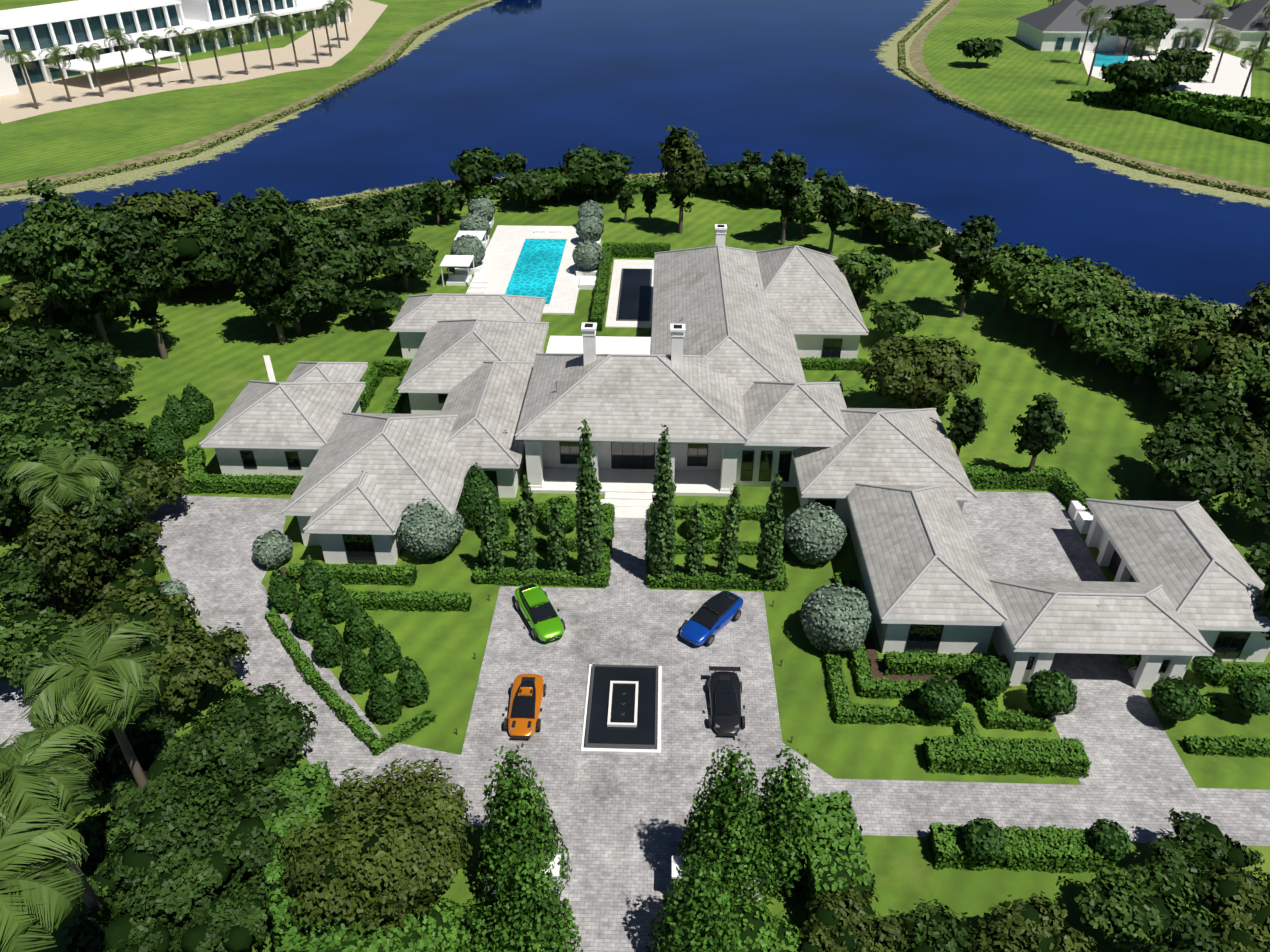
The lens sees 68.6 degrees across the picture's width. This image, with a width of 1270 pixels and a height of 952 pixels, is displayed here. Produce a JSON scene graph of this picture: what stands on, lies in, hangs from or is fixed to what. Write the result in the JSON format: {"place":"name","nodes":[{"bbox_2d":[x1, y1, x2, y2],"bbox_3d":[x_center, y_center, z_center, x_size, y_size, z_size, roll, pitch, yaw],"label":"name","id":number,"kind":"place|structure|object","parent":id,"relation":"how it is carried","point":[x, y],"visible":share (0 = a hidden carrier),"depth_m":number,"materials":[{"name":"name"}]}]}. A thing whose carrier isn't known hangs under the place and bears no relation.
{"place":"outdoors","nodes":[
{"label":"outdoors","id":0,"kind":"place"},
{"bbox_2d":[0,0,387,123],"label":"sand patio","id":1,"kind":"structure","parent":0,"point":[115,85],"depth_m":213.14,"materials":[{"name":"beige sand"}]},
{"bbox_2d":[263,355,275,381],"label":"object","id":2,"kind":"structure","parent":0,"point":[269,368],"depth_m":91.32,"materials":[{"name":"stone"}]},
{"bbox_2d":[606,518,648,588],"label":"path","id":3,"kind":"structure","parent":0,"point":[628,558],"depth_m":67.12,"materials":[{"name":"grey stone"}]},
{"bbox_2d":[0,0,1269,951],"bbox_3d":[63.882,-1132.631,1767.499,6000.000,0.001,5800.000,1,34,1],"label":"ground","id":4,"kind":"structure","parent":0,"point":[222,342],"depth_m":90.47,"materials":[{"name":"green plant"}]},
{"bbox_2d":[0,681,42,902],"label":"neighbour drive","id":5,"kind":"structure","parent":4,"relation":"on","point":[12,723],"depth_m":54.79,"materials":[{"name":"grey stone"}]},
{"bbox_2d":[0,0,350,95],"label":"modern house","id":6,"kind":"structure","parent":4,"relation":"on","point":[195,15],"depth_m":221.72,"materials":[{"name":"white paint"}]},
{"bbox_2d":[0,0,345,85],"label":"windows","id":7,"kind":"structure","parent":6,"relation":"attached to","point":[24,38],"depth_m":225.21,"materials":[{"name":"glass"}]},
{"bbox_2d":[147,495,460,794],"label":"drive","id":8,"kind":"structure","parent":4,"relation":"on","point":[212,563],"depth_m":62.49,"materials":[{"name":"grey stone"}]},
{"bbox_2d":[281,567,418,585],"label":"mulch","id":9,"kind":"object","parent":4,"relation":"on","point":[283,569],"visible":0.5,"depth_m":65.36,"materials":[{"name":"brown soil"}]},
{"bbox_2d":[162,198,868,649],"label":"bushes","id":10,"kind":"object","parent":4,"relation":"on","point":[810,516],"visible":0.31,"depth_m":64.94,"materials":[{"name":"green plant"}]},
{"bbox_2d":[440,231,596,289],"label":"cabanas","id":11,"kind":"object","parent":4,"relation":"on","point":[587,283],"visible":0.65,"depth_m":108.83,"materials":[{"name":"white"}]},
{"bbox_2d":[455,217,600,275],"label":"planters","id":12,"kind":"object","parent":4,"relation":"on","point":[479,267],"visible":0.27,"depth_m":111.59,"materials":[{"name":"white"}]},
{"bbox_2d":[248,738,875,951],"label":"trees","id":13,"kind":"object","parent":4,"relation":"on","point":[756,848],"visible":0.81,"depth_m":41.77,"materials":[{"name":"green plant"}]},
{"bbox_2d":[466,225,731,726],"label":"stone deck","id":14,"kind":"structure","parent":4,"relation":"on","point":[628,493],"depth_m":100.00,"materials":[{"name":"white stone"}]},
{"bbox_2d":[467,226,562,293],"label":"sun loungers","id":15,"kind":"object","parent":14,"relation":"on","point":[553,230],"visible":0.79,"depth_m":108.87,"materials":[{"name":"white fabric"}]},
{"bbox_2d":[505,239,566,303],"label":"pool water","id":16,"kind":"structure","parent":14,"relation":"on","point":[536,270],"depth_m":112.61,"materials":[{"name":"teal liquid"}]},
{"bbox_2d":[588,667,655,744],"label":"fountain water","id":17,"kind":"structure","parent":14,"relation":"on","point":[641,733],"depth_m":54.75,"materials":[{"name":"black liquid"}]},
{"bbox_2d":[585,268,658,749],"bbox_3d":[-0.232,-4.914,82.577,4.209,0.200,72.678,0,34,1],"label":"pool coping","id":18,"kind":"object","parent":14,"relation":"on","point":[615,746],"visible":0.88,"depth_m":55.19,"materials":[{"name":"grey stone"}]},
{"bbox_2d":[618,269,649,319],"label":"reflecting pool","id":19,"kind":"structure","parent":18,"relation":"in","point":[634,298],"depth_m":106.09,"materials":[{"name":"black liquid"}]},
{"bbox_2d":[610,683,635,722],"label":"fountain water","id":20,"kind":"structure","parent":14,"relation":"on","point":[627,708],"depth_m":54.91,"materials":[{"name":"black liquid"}]},
{"bbox_2d":[241,339,1248,671],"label":"glass","id":21,"kind":"object","parent":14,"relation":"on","point":[627,455],"visible":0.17,"depth_m":73.32,"materials":[{"name":"black glass"}]},
{"bbox_2d":[453,586,785,831],"bbox_3d":[-0.555,13.046,56.087,18.100,0.001,19.000,1,34,1],"label":"court","id":22,"kind":"object","parent":4,"relation":"on","point":[622,791],"visible":0.67,"depth_m":55.18,"materials":[{"name":"grey stone"}]},
{"bbox_2d":[504,674,545,738],"bbox_3d":[-6.436,13.388,54.564,2.140,1.150,4.560,1,34,1],"label":"orange sports car","id":23,"kind":"object","parent":22,"relation":"on","point":[527,693],"visible":1,"depth_m":54.04,"materials":[{"name":"orange paint"}]},
{"bbox_2d":[514,583,565,640],"bbox_3d":[-6.274,8.813,61.042,2.220,1.532,5.120,-15,37,-22],"label":"green car","id":24,"kind":"object","parent":22,"relation":"on","point":[533,603],"visible":1,"depth_m":60.27,"materials":[{"name":"green paint"}]},
{"bbox_2d":[581,664,661,753],"bbox_3d":[-0.691,13.652,55.113,4.500,0.100,6.700,1,34,1],"label":"fountain border","id":25,"kind":"object","parent":22,"relation":"on","point":[584,749],"visible":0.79,"depth_m":53.46,"materials":[{"name":"white stone"}]},
{"bbox_2d":[680,590,743,645],"bbox_3d":[4.997,9.123,60.582,2.220,1.536,5.120,25,41,32],"label":"blue car","id":26,"kind":"object","parent":22,"relation":"on","point":[709,619],"visible":1,"depth_m":59.93,"materials":[{"name":"blue paint"}]},
{"bbox_2d":[707,666,744,735],"bbox_3d":[5.342,13.235,54.729,2.140,1.220,4.590,1,34,1],"label":"sports car","id":27,"kind":"object","parent":22,"relation":"on","point":[724,691],"visible":1,"depth_m":54.30,"materials":[{"name":"black paint"}]},
{"bbox_2d":[546,828,694,951],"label":"drive","id":28,"kind":"structure","parent":4,"relation":"on","point":[615,890],"depth_m":45.70,"materials":[{"name":"grey stone"}]},
{"bbox_2d":[483,855,763,900],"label":"gate","id":29,"kind":"structure","parent":4,"relation":"on","point":[676,863],"depth_m":44.17,"materials":[{"name":"white"}]},
{"bbox_2d":[479,418,784,589],"bbox_3d":[-0.456,-1.414,66.276,21.274,12.977,14.290,1,34,1],"label":"cypress","id":30,"kind":"object","parent":4,"relation":"on","point":[525,563],"visible":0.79,"depth_m":62.34,"materials":[{"name":"green plant"}]},
{"bbox_2d":[0,4,1269,951],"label":"trees","id":31,"kind":"object","parent":4,"relation":"on","point":[162,265],"visible":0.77,"depth_m":75.52,"materials":[{"name":"green plant"}]},
{"bbox_2d":[0,7,1269,951],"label":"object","id":32,"kind":"object","parent":4,"relation":"on","point":[114,931],"visible":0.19,"depth_m":54.00,"materials":[{"name":"green plant"}]},
{"bbox_2d":[0,159,1269,951],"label":"trees","id":33,"kind":"object","parent":4,"relation":"on","point":[1020,282],"visible":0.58,"depth_m":85.15,"materials":[{"name":"green plant"}]},
{"bbox_2d":[0,0,1269,948],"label":"trunks","id":34,"kind":"object","parent":4,"relation":"on","point":[87,894],"visible":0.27,"depth_m":116.25,"materials":[{"name":"brown plant"}]},
{"bbox_2d":[0,0,1269,951],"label":"palm fronds","id":35,"kind":"object","parent":34,"relation":"attached to","point":[99,678],"visible":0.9,"depth_m":41.01,"materials":[{"name":"green plant"}]},
{"bbox_2d":[0,126,1269,951],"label":"trees","id":36,"kind":"object","parent":4,"relation":"on","point":[396,894],"visible":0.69,"depth_m":53.13,"materials":[{"name":"green plant"}]},
{"bbox_2d":[0,0,1269,317],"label":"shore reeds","id":37,"kind":"object","parent":4,"relation":"on","point":[656,176],"visible":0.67,"depth_m":159.06,"materials":[{"name":"green plant"}]},
{"bbox_2d":[0,0,1269,342],"bbox_3d":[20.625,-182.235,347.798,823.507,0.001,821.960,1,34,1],"label":"shoreline edge","id":38,"kind":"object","parent":4,"relation":"on","point":[916,56],"visible":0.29,"depth_m":169.52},
{"bbox_2d":[13,196,1269,863],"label":"topiary","id":39,"kind":"object","parent":4,"relation":"on","point":[469,514],"depth_m":58.34,"materials":[{"name":"green plant"}]},
{"bbox_2d":[456,490,965,742],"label":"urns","id":40,"kind":"object","parent":4,"relation":"on","point":[772,606],"visible":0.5,"depth_m":58.19,"materials":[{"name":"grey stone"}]},
{"bbox_2d":[186,88,1269,951],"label":"hedges","id":41,"kind":"object","parent":4,"relation":"on","point":[200,474],"visible":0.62,"depth_m":56.93,"materials":[{"name":"green plant"}]},
{"bbox_2d":[215,230,1269,689],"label":"walls","id":42,"kind":"structure","parent":4,"relation":"on","point":[963,640],"depth_m":71.29,"materials":[{"name":"paint"}]},
{"bbox_2d":[199,245,1260,653],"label":"ridge caps","id":43,"kind":"object","parent":42,"relation":"on","point":[1053,593],"visible":0.77,"depth_m":71.00,"materials":[{"name":"grey tile"}]},
{"bbox_2d":[200,299,1269,655],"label":"fascia","id":44,"kind":"structure","parent":42,"relation":"attached to","point":[746,443],"depth_m":67.21,"materials":[{"name":"white paint"}]},
{"bbox_2d":[202,247,1269,652],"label":"roofs","id":45,"kind":"structure","parent":42,"relation":"on","point":[628,397],"depth_m":71.00,"materials":[{"name":"tile"}]},
{"bbox_2d":[524,224,1093,533],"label":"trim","id":46,"kind":"structure","parent":42,"relation":"attached to","point":[1081,517],"depth_m":84.80,"materials":[{"name":"white paint"}]},
{"bbox_2d":[240,225,1250,672],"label":"frames","id":47,"kind":"structure","parent":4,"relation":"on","point":[1114,561],"depth_m":72.22,"materials":[{"name":"black"}]},
{"bbox_2d":[849,579,1011,687],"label":"mulch","id":48,"kind":"object","parent":4,"relation":"on","point":[877,668],"visible":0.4,"depth_m":57.61,"materials":[{"name":"brown soil"}]},
{"bbox_2d":[782,694,1269,845],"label":"drive","id":49,"kind":"structure","parent":4,"relation":"on","point":[1138,784],"depth_m":49.96,"materials":[{"name":"grey stone"}]},
{"bbox_2d":[962,491,1107,581],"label":"garage court","id":50,"kind":"object","parent":4,"relation":"on","point":[1026,535],"visible":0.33,"depth_m":68.68,"materials":[{"name":"grey stone"}]},
{"bbox_2d":[1049,653,1144,695],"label":"driveway","id":51,"kind":"structure","parent":4,"relation":"on","point":[1095,674],"depth_m":57.38,"materials":[{"name":"grey stone"}]},
{"bbox_2d":[1015,18,1269,50],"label":"walls","id":52,"kind":"structure","parent":4,"relation":"on","point":[1034,38],"depth_m":236.75,"materials":[{"name":"paint"}]},
{"bbox_2d":[1016,0,1269,31],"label":"roofs","id":53,"kind":"structure","parent":52,"relation":"on","point":[1243,16],"depth_m":237.80,"materials":[{"name":"grey tile"}]},
{"bbox_2d":[1016,6,1269,32],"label":"fascia","id":54,"kind":"structure","parent":52,"relation":"on","point":[1110,32],"depth_m":235.06,"materials":[{"name":"white paint"}]},
{"bbox_2d":[1079,42,1251,96],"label":"deck","id":55,"kind":"structure","parent":4,"relation":"on","point":[1231,75],"depth_m":212.18,"materials":[{"name":"stone"}]},
{"bbox_2d":[1094,51,1128,66],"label":"pool","id":56,"kind":"structure","parent":55,"relation":"on","point":[1106,58],"depth_m":229.62,"materials":[{"name":"teal liquid"}]},
{"bbox_2d":[1056,37,1268,48],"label":"glass","id":57,"kind":"object","parent":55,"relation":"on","point":[1078,41],"visible":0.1,"depth_m":236.34,"materials":[{"name":"teal"}]},
{"bbox_2d":[1055,36,1269,49],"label":"frames","id":58,"kind":"structure","parent":57,"relation":"attached to","point":[1152,46],"depth_m":236.70,"materials":[{"name":"black"}]},
{"bbox_2d":[1070,87,1269,142],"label":"hedge","id":59,"kind":"object","parent":4,"relation":"on","point":[1209,112],"depth_m":173.82,"materials":[{"name":"green plant"}]},
{"bbox_2d":[0,0,1269,312],"bbox_3d":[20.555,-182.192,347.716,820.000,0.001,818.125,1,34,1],"label":"lake water","id":60,"kind":"structure","parent":0,"point":[546,84],"depth_m":170.71,"materials":[{"name":"blue liquid"}]},
{"bbox_2d":[0,0,1269,332],"bbox_3d":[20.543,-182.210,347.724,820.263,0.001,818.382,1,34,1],"label":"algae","id":61,"kind":"object","parent":60,"relation":"on","point":[888,52],"visible":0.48,"depth_m":150.01,"materials":[{"name":"green plant"}]}
]}

